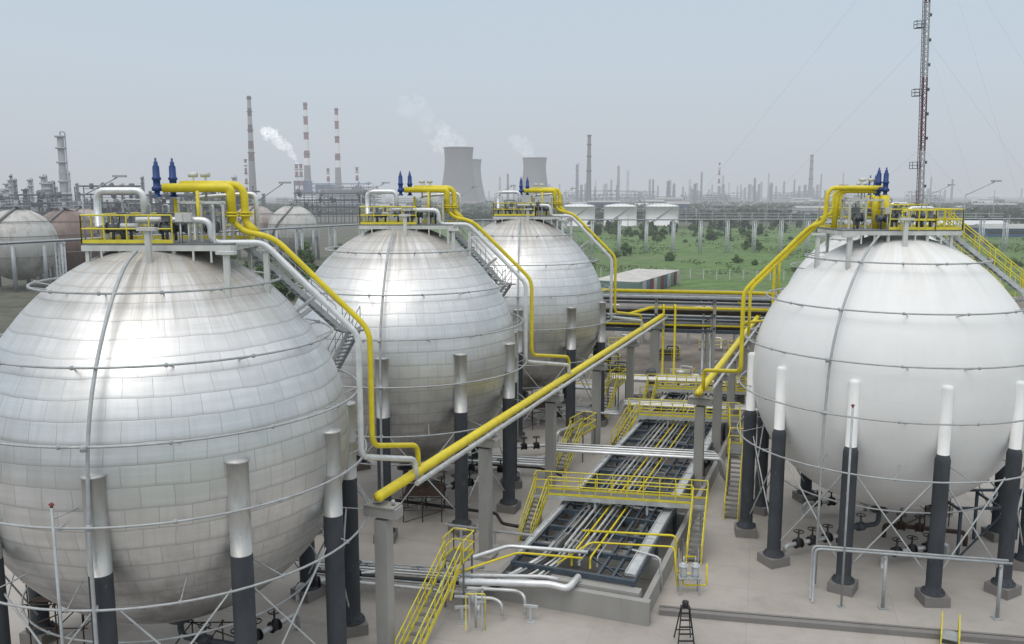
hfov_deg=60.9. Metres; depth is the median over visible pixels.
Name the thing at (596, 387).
pipe support column
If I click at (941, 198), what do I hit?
process structure
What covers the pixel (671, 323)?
rack pipe
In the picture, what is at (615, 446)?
yard pipe
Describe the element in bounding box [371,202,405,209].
building
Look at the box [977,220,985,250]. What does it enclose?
lattice post
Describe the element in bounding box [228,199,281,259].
spherical tank
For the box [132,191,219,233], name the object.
process structure
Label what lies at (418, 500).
pipe stand
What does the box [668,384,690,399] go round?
pump skid
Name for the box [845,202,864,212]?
building
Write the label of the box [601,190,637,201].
process structure
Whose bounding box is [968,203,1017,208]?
building
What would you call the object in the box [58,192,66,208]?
process column
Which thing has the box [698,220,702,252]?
lattice post
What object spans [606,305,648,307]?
rack pipe
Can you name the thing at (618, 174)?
process column
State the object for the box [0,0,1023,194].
sky
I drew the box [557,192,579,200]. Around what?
process structure
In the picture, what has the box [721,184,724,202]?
process column
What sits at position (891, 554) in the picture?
yard pipe
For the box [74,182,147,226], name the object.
process structure
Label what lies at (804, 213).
pipe rack
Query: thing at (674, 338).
riser pipe
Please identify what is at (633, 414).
foot bridge
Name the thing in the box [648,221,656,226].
tree
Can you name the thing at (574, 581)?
yard pipe
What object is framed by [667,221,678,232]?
tree
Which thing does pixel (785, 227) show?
tree
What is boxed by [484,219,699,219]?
bridge pipe
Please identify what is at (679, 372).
pump skid
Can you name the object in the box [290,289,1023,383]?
gravel ground
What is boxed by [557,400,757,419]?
yard pipe
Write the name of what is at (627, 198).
process structure
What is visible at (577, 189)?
process column
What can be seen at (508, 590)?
yard pipe
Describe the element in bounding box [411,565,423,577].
pipe stand
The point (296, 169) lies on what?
chimney
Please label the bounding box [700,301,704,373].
riser pipe
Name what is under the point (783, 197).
process column
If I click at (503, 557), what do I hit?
yard pipe
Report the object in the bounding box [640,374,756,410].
foot bridge
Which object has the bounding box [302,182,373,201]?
process structure
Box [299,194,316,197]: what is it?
window
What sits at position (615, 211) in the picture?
storage tank
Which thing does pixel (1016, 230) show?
building
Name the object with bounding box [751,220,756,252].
lattice post
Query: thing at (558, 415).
valve group
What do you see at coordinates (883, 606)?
pipe post
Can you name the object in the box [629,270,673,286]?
shipping container
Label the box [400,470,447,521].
scaffold
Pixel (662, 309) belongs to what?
rack pipe
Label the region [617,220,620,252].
lattice post
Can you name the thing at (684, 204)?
building
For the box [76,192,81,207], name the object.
process column
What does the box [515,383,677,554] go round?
cable tray
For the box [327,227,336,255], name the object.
lattice post
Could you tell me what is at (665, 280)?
shipping container
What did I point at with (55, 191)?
process column
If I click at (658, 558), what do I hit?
yard pipe
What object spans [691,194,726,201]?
process structure
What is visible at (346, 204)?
building
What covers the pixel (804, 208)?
building
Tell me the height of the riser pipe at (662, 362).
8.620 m
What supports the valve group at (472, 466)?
on the yard pavement
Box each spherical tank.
[0,158,420,643]
[0,200,62,291]
[33,202,103,279]
[68,201,110,255]
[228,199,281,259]
[266,199,319,261]
[295,171,570,543]
[462,177,642,442]
[701,167,1023,607]
[745,175,1020,438]
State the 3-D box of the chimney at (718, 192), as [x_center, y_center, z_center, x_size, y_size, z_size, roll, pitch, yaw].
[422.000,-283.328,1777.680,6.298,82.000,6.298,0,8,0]
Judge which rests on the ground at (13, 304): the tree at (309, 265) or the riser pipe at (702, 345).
the tree at (309, 265)
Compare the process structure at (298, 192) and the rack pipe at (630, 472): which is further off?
the process structure at (298, 192)
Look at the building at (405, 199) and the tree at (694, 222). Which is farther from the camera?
the building at (405, 199)
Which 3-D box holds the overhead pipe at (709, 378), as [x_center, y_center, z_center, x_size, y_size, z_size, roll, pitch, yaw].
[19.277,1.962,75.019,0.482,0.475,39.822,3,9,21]
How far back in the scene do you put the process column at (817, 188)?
2620.79 m
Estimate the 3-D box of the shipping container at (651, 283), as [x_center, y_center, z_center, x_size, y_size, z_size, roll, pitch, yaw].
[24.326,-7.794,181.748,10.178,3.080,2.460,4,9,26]
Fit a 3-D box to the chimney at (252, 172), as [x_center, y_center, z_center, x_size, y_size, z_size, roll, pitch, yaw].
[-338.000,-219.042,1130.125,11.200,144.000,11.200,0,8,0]
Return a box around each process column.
[2,182,13,203]
[7,178,13,205]
[13,178,17,199]
[21,188,28,209]
[26,178,34,210]
[39,174,47,210]
[41,181,54,209]
[48,181,56,208]
[54,131,69,200]
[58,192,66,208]
[67,192,72,208]
[68,171,71,201]
[75,183,78,201]
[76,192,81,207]
[140,176,144,191]
[231,175,237,192]
[261,193,265,207]
[499,177,500,199]
[507,174,508,198]
[575,164,578,201]
[580,184,582,201]
[604,183,607,200]
[617,165,619,200]
[626,170,628,200]
[666,180,670,197]
[693,183,697,202]
[700,171,702,198]
[721,175,723,198]
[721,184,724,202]
[747,184,751,201]
[750,185,753,201]
[753,178,755,202]
[757,184,759,200]
[767,173,769,199]
[770,182,772,201]
[782,181,784,201]
[803,184,806,197]
[815,184,819,199]
[820,174,821,196]
[929,176,931,197]
[950,179,953,200]
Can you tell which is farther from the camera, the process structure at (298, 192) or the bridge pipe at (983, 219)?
the process structure at (298, 192)
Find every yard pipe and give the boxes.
[296,558,484,572]
[316,534,570,587]
[316,539,561,587]
[319,530,582,578]
[319,533,575,578]
[320,541,555,594]
[321,528,588,574]
[392,498,517,527]
[438,544,587,592]
[444,523,581,545]
[447,449,726,483]
[449,447,724,480]
[449,552,582,600]
[452,445,722,477]
[454,595,503,615]
[459,574,581,590]
[460,573,558,580]
[467,586,526,614]
[468,443,720,474]
[476,463,561,475]
[531,423,577,458]
[556,377,737,389]
[557,399,757,425]
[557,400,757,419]
[557,403,757,415]
[557,542,677,585]
[558,401,757,412]
[561,375,738,386]
[562,374,701,384]
[576,373,746,383]
[576,376,738,387]
[582,529,691,573]
[632,549,662,589]
[681,539,683,580]
[809,545,1008,598]
[811,548,1012,601]
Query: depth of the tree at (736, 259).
257.40 m
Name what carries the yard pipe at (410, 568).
on the yard pavement
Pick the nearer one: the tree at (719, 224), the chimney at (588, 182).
the tree at (719, 224)
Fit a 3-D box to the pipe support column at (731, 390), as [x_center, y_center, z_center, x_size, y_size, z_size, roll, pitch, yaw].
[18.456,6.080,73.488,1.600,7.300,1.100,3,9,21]
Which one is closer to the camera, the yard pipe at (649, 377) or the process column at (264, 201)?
the yard pipe at (649, 377)
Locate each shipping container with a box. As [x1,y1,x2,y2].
[599,278,646,288]
[599,279,642,292]
[601,277,649,288]
[605,276,653,288]
[609,275,656,288]
[613,274,660,288]
[617,273,663,288]
[621,272,667,287]
[625,271,670,286]
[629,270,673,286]
[633,269,676,284]
[638,269,679,283]
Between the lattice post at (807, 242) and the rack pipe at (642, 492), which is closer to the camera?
the rack pipe at (642, 492)
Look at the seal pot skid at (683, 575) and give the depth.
44.64 m
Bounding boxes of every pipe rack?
[510,383,738,586]
[601,208,966,212]
[603,297,771,368]
[605,317,757,364]
[641,332,736,345]
[686,212,1003,222]
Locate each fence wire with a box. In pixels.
[601,268,1019,276]
[601,272,791,276]
[617,270,1023,278]
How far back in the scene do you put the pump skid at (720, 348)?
114.19 m
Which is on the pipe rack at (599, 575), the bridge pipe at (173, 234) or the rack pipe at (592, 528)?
the rack pipe at (592, 528)
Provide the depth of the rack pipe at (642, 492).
52.01 m
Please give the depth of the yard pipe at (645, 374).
87.49 m
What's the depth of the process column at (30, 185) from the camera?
493.61 m
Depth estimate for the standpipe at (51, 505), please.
28.92 m
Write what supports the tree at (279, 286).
on the ground at (13, 304)
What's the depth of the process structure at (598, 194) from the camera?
1686.10 m
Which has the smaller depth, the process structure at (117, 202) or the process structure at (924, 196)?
the process structure at (117, 202)
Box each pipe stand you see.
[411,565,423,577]
[414,498,424,512]
[420,584,431,601]
[454,605,467,624]
[455,527,466,542]
[477,600,484,618]
[493,532,498,546]
[523,604,537,623]
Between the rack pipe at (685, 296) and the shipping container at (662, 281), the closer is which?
the rack pipe at (685, 296)
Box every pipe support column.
[363,498,402,643]
[470,434,500,561]
[538,391,563,486]
[586,361,607,446]
[621,339,639,416]
[648,322,664,384]
[688,393,713,495]
[707,372,729,464]
[722,353,738,436]
[734,338,752,414]
[745,326,759,395]
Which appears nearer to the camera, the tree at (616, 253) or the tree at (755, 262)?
the tree at (755, 262)
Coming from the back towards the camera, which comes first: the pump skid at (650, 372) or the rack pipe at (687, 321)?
the rack pipe at (687, 321)
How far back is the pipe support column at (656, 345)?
90.50 m
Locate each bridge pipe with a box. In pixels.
[0,224,355,242]
[0,224,359,244]
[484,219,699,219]
[700,219,826,219]
[938,218,1023,218]
[964,219,1003,219]
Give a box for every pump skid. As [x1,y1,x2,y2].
[605,347,619,363]
[605,361,625,376]
[606,327,626,347]
[634,368,664,398]
[659,345,679,360]
[666,365,694,375]
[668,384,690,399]
[681,374,712,399]
[699,334,722,350]
[727,338,748,351]
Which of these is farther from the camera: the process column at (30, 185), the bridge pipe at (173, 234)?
the process column at (30, 185)
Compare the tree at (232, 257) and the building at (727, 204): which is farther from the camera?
the building at (727, 204)
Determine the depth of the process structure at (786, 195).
2161.32 m
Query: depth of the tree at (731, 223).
515.59 m
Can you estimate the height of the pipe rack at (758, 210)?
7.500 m
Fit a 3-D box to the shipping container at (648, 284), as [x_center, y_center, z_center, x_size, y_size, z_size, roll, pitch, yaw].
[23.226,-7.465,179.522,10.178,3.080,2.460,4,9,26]
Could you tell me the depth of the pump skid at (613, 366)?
97.79 m
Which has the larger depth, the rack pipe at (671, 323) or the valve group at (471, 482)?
the rack pipe at (671, 323)
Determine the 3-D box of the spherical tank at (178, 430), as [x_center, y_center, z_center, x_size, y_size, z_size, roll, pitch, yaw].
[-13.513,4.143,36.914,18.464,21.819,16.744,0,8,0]
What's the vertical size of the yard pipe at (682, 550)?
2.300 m
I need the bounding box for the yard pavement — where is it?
[4,378,1023,643]
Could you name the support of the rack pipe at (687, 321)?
on the pipe rack at (714, 303)
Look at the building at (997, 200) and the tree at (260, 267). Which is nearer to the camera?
the tree at (260, 267)
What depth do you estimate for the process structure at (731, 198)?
2152.05 m
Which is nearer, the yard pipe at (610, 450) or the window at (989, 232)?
the yard pipe at (610, 450)
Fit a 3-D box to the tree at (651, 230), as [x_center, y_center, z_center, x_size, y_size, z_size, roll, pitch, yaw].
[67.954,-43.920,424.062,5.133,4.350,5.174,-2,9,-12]
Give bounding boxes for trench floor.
[522,411,725,597]
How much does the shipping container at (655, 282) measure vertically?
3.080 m
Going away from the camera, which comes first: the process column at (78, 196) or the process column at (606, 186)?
the process column at (78, 196)
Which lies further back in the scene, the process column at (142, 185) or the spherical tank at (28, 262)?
the process column at (142, 185)
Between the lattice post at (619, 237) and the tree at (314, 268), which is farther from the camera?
the lattice post at (619, 237)
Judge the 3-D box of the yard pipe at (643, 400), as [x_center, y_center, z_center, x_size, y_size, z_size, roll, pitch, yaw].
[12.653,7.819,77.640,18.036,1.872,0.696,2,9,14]
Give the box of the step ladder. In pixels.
[673,600,694,643]
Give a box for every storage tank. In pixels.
[562,204,594,225]
[604,204,636,225]
[645,204,678,225]
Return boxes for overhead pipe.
[373,313,664,501]
[415,316,667,485]
[602,288,771,294]
[630,306,768,312]
[695,315,760,396]
[712,316,764,389]
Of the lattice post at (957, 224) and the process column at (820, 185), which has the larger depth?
the process column at (820, 185)
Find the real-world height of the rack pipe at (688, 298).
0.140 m
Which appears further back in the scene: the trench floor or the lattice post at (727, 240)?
the lattice post at (727, 240)
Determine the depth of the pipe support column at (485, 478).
48.62 m
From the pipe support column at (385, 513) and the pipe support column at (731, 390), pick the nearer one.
the pipe support column at (385, 513)
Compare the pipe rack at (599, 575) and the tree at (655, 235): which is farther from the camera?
the tree at (655, 235)
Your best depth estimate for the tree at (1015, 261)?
250.59 m
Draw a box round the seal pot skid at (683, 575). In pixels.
[677,548,707,595]
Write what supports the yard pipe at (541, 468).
on the yard pavement
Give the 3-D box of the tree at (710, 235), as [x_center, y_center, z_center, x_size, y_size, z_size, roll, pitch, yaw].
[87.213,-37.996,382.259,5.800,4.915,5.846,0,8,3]
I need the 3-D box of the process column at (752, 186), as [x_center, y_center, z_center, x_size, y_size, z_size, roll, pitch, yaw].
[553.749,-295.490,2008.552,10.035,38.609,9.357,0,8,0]
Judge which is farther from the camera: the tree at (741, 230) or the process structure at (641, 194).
the process structure at (641, 194)
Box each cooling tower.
[438,147,479,205]
[473,159,485,203]
[517,157,550,203]
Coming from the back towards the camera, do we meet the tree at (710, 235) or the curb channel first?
the tree at (710, 235)
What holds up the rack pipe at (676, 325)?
on the pipe rack at (714, 303)
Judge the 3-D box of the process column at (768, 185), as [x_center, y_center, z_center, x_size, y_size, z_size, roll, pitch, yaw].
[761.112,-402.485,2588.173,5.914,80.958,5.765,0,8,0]
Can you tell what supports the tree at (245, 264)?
on the ground at (13, 304)
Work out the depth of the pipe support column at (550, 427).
59.04 m
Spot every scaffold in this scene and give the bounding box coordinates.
[23,584,90,643]
[175,619,256,643]
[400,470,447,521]
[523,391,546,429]
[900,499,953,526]
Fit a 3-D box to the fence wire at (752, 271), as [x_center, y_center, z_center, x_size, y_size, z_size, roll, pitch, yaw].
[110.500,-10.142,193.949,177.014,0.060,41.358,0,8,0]
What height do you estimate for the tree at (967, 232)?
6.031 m
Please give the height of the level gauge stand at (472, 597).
2.140 m
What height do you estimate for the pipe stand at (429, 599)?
0.860 m
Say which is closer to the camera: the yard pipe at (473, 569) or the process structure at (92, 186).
the yard pipe at (473, 569)
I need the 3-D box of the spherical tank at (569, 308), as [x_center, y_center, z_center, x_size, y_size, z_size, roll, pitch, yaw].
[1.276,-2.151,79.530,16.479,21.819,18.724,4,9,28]
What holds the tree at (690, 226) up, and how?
on the ground at (13, 304)
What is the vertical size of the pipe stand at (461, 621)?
0.860 m
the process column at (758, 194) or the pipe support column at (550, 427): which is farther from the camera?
the process column at (758, 194)
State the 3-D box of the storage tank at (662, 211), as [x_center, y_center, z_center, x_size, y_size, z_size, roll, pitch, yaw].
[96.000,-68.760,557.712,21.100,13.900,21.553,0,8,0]
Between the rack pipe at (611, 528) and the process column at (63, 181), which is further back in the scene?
the process column at (63, 181)
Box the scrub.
[572,225,1023,274]
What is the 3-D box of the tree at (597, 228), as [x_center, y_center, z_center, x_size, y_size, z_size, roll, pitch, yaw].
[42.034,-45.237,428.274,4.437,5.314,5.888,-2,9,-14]
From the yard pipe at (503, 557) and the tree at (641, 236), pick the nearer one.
the yard pipe at (503, 557)
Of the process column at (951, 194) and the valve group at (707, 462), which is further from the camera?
the process column at (951, 194)
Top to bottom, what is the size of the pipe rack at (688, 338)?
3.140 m
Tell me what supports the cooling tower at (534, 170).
on the ground at (13, 304)
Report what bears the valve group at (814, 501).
on the yard pavement
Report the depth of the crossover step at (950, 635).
39.68 m
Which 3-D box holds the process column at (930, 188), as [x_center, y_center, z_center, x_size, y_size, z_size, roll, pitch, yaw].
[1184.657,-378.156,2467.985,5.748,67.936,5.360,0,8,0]
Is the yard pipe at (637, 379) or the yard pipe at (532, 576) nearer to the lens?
the yard pipe at (532, 576)
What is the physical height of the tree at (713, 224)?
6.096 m
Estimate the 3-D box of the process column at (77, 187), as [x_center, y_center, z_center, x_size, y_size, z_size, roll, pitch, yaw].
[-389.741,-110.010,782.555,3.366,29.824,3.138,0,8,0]
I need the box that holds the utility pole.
[723,190,724,230]
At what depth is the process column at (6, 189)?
512.44 m
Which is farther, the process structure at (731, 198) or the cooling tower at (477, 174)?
the process structure at (731, 198)
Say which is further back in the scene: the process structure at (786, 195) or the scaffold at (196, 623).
the process structure at (786, 195)
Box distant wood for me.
[0,200,1023,221]
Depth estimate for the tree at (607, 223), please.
465.96 m
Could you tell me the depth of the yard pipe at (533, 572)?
45.22 m
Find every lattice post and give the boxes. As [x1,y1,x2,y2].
[53,242,66,276]
[294,229,303,255]
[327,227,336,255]
[590,220,593,252]
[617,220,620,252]
[644,220,647,252]
[671,220,675,252]
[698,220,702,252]
[725,220,729,252]
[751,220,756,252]
[778,220,783,251]
[805,220,810,252]
[954,220,960,248]
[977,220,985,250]
[1001,219,1008,250]
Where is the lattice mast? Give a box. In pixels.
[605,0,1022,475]
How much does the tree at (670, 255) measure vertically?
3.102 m
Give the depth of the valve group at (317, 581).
44.26 m
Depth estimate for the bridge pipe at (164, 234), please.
178.00 m
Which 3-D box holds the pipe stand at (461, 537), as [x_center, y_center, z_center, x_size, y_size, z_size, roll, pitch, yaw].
[-3.000,12.583,51.490,0.700,0.860,0.400,2,9,16]
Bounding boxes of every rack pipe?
[553,366,708,561]
[555,362,708,541]
[564,360,716,555]
[570,408,686,565]
[578,361,728,563]
[578,408,690,564]
[583,361,718,529]
[589,421,689,568]
[596,394,711,566]
[603,292,776,297]
[603,294,771,299]
[603,296,771,300]
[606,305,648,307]
[606,307,758,311]
[606,308,766,314]
[606,319,760,325]
[606,322,739,327]
[606,325,744,329]
[607,319,761,323]
[608,313,762,317]
[614,313,746,316]
[614,409,711,556]
[615,322,739,325]
[627,317,751,320]
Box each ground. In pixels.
[0,195,1023,337]
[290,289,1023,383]
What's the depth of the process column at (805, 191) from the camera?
1910.11 m
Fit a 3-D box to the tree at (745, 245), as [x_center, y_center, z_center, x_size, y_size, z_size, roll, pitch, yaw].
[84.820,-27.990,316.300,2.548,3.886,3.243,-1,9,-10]
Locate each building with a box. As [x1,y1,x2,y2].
[276,197,288,202]
[294,179,312,198]
[299,194,318,204]
[315,185,334,191]
[317,196,342,203]
[318,188,372,204]
[325,203,356,208]
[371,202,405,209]
[374,194,384,203]
[399,197,412,201]
[569,202,586,203]
[587,201,620,209]
[645,200,663,203]
[655,198,683,202]
[665,202,689,210]
[709,202,733,210]
[789,201,803,205]
[791,198,812,202]
[792,206,829,214]
[806,200,831,204]
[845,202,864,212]
[914,220,1006,230]
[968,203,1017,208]
[969,224,1023,236]
[971,197,992,202]
[993,198,1004,202]
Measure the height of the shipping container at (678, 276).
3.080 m
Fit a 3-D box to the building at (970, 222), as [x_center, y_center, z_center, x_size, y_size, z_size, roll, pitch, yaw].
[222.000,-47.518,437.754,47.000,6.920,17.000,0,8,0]
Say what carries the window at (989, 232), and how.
in the building at (1016, 230)
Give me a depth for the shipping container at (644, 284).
175.92 m
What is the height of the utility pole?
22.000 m
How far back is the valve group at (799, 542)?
49.53 m
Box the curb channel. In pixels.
[659,605,1023,643]
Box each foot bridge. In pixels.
[518,470,708,564]
[610,398,740,457]
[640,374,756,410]
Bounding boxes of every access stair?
[395,527,474,643]
[556,411,596,473]
[604,368,625,417]
[723,427,743,520]
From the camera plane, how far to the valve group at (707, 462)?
64.16 m
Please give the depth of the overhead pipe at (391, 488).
48.78 m
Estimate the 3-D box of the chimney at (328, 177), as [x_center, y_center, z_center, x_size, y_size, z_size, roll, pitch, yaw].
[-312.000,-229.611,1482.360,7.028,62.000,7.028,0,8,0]
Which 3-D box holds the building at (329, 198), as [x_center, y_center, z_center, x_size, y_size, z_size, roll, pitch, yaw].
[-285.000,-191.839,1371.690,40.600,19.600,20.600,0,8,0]
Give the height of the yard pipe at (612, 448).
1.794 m
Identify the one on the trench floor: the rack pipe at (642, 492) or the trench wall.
the trench wall
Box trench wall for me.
[484,410,744,626]
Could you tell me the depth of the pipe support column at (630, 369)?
80.03 m
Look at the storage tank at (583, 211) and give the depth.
546.94 m
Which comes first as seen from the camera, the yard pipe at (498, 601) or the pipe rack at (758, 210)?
the yard pipe at (498, 601)
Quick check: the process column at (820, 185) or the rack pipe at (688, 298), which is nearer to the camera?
the rack pipe at (688, 298)
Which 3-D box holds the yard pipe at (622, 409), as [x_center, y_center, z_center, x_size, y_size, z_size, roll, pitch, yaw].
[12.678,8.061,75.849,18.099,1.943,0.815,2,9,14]
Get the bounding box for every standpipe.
[48,502,84,643]
[837,404,854,607]
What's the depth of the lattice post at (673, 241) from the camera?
300.59 m
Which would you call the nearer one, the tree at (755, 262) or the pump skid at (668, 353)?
the pump skid at (668, 353)
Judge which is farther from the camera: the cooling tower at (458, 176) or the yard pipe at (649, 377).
the cooling tower at (458, 176)
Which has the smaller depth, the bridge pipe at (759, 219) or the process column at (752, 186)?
the bridge pipe at (759, 219)
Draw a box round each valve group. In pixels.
[230,608,300,642]
[295,560,374,600]
[427,471,477,501]
[468,457,521,479]
[517,436,561,449]
[537,406,586,424]
[705,447,714,467]
[783,524,837,554]
[801,490,867,515]
[880,533,949,567]
[881,513,967,545]
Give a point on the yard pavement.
(740, 578)
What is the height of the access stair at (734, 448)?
4.275 m
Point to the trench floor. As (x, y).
(643, 583)
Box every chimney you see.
[243,159,248,190]
[246,96,256,193]
[294,164,298,198]
[299,164,302,191]
[303,102,310,180]
[326,168,329,182]
[334,108,341,188]
[355,167,358,187]
[586,135,591,201]
[717,163,720,202]
[807,155,813,197]
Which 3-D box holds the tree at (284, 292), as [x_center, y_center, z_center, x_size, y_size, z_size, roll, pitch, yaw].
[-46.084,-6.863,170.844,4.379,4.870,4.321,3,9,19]
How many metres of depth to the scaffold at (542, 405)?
76.13 m
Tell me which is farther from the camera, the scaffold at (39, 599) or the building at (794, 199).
the building at (794, 199)
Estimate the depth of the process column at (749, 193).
2077.13 m
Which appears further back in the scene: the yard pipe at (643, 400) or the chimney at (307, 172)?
the chimney at (307, 172)
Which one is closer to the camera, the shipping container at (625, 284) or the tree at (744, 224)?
the shipping container at (625, 284)
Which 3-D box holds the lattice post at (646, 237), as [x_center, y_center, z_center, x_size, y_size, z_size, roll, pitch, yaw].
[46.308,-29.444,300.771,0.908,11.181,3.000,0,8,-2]
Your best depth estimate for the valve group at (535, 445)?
68.18 m
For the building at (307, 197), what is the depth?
1361.10 m
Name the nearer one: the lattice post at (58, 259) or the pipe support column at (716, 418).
the pipe support column at (716, 418)
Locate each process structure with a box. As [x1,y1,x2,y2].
[0,193,24,210]
[8,190,77,214]
[36,198,138,234]
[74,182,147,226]
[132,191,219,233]
[151,192,203,227]
[207,191,262,226]
[291,189,366,222]
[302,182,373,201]
[319,185,377,205]
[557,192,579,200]
[557,194,578,201]
[576,190,616,200]
[579,194,601,200]
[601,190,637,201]
[617,196,649,201]
[618,190,655,201]
[630,191,652,199]
[649,195,675,198]
[680,195,713,201]
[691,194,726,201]
[705,194,730,202]
[711,192,741,201]
[773,192,802,201]
[793,190,820,199]
[904,191,943,202]
[909,196,944,202]
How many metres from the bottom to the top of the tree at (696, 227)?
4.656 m
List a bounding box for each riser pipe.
[661,301,664,373]
[672,304,676,383]
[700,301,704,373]
[708,301,712,367]
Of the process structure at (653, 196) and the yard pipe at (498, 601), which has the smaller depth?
the yard pipe at (498, 601)
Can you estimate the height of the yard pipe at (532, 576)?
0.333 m
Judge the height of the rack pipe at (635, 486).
0.080 m
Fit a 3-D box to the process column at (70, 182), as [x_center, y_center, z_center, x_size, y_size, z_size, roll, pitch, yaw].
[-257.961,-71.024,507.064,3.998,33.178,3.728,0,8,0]
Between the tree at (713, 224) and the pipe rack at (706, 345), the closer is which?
the pipe rack at (706, 345)
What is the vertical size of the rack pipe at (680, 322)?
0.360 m
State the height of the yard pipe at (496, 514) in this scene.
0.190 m
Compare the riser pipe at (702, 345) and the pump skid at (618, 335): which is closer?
the riser pipe at (702, 345)
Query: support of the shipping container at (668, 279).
on the ground at (13, 304)
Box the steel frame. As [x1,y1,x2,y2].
[948,489,1022,555]
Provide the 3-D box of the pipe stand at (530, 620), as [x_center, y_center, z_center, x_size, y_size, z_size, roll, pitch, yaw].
[0.900,14.000,41.895,0.700,0.860,0.400,2,9,14]
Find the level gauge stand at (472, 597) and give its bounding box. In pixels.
[465,588,485,630]
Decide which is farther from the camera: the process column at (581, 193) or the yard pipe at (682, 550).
the process column at (581, 193)
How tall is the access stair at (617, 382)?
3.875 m
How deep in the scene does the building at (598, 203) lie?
922.28 m
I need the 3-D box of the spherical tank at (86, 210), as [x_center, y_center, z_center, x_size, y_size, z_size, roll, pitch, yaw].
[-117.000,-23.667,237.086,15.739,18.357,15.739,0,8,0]
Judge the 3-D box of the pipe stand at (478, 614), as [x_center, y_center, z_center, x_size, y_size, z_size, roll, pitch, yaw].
[-1.600,13.927,42.389,0.700,0.860,0.400,0,8,0]
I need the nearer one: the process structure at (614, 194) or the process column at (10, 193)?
the process column at (10, 193)
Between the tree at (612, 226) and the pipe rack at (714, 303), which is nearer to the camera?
the pipe rack at (714, 303)
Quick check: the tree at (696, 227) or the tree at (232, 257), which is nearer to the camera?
the tree at (232, 257)
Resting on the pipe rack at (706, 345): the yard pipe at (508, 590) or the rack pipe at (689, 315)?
the rack pipe at (689, 315)
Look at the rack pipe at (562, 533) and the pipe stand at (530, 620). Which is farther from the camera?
the rack pipe at (562, 533)
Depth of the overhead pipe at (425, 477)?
51.19 m
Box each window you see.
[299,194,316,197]
[321,190,367,204]
[988,231,1023,233]
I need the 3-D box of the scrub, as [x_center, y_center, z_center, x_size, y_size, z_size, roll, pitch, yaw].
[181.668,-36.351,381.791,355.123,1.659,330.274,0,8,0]
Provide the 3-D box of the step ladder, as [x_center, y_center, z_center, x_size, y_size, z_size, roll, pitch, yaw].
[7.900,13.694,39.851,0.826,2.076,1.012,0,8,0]
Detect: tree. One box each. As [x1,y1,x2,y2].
[230,254,237,259]
[243,260,258,274]
[253,246,272,266]
[256,264,271,277]
[271,276,288,295]
[271,276,297,299]
[289,249,314,272]
[296,273,310,297]
[298,241,314,261]
[300,263,313,276]
[300,265,318,284]
[594,225,601,234]
[603,220,611,230]
[607,223,616,234]
[611,251,621,257]
[620,243,631,255]
[623,226,635,236]
[638,230,649,240]
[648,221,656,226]
[648,227,656,235]
[651,231,657,240]
[657,228,667,238]
[664,251,676,260]
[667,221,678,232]
[687,224,694,230]
[692,216,701,225]
[692,225,699,232]
[704,230,717,239]
[710,220,717,228]
[716,220,726,230]
[725,217,735,226]
[731,254,743,262]
[738,220,751,230]
[738,227,745,234]
[743,240,749,249]
[751,259,758,264]
[754,242,763,249]
[756,226,763,234]
[773,217,782,226]
[778,223,787,232]
[795,220,802,227]
[961,225,972,236]
[1009,258,1019,264]
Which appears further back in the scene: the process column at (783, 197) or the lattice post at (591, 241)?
the process column at (783, 197)
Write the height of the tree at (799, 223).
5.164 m
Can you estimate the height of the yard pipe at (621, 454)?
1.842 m
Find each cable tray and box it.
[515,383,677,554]
[625,410,725,576]
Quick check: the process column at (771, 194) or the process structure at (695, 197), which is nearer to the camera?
the process structure at (695, 197)
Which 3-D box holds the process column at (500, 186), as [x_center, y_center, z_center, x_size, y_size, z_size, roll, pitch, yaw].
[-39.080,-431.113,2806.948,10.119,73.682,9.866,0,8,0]
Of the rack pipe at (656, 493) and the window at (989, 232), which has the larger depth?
the window at (989, 232)
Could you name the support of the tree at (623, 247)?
on the ground at (13, 304)
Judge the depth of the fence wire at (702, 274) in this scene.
207.13 m
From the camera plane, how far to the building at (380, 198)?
1381.36 m
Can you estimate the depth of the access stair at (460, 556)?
41.38 m
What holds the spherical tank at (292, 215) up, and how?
on the ground at (13, 304)
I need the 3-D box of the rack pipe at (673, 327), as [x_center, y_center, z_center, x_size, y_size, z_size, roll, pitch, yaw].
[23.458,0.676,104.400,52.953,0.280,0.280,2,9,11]
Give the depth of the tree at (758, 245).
316.51 m
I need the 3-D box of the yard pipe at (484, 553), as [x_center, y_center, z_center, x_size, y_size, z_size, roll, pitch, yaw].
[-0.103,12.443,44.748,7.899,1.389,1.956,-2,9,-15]
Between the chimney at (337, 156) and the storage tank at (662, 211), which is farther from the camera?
the chimney at (337, 156)
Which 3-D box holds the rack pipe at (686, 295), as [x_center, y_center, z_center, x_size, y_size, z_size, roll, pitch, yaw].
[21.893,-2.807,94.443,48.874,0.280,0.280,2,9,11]
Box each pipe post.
[877,555,887,609]
[991,564,1003,620]
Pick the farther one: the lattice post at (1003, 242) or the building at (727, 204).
the building at (727, 204)
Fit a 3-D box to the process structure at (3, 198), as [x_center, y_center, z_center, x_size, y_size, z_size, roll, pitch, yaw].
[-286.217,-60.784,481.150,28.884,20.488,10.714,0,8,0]
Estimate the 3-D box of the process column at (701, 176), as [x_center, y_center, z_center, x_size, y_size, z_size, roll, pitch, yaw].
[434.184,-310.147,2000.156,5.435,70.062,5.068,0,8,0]
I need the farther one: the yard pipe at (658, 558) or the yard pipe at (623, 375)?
the yard pipe at (623, 375)
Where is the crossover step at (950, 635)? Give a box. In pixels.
[940,611,960,643]
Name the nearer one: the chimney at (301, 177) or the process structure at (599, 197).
the chimney at (301, 177)
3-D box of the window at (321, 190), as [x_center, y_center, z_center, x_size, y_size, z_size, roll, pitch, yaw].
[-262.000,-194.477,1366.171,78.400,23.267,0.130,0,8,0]
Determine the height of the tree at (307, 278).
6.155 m
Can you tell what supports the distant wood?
on the ground at (13, 304)

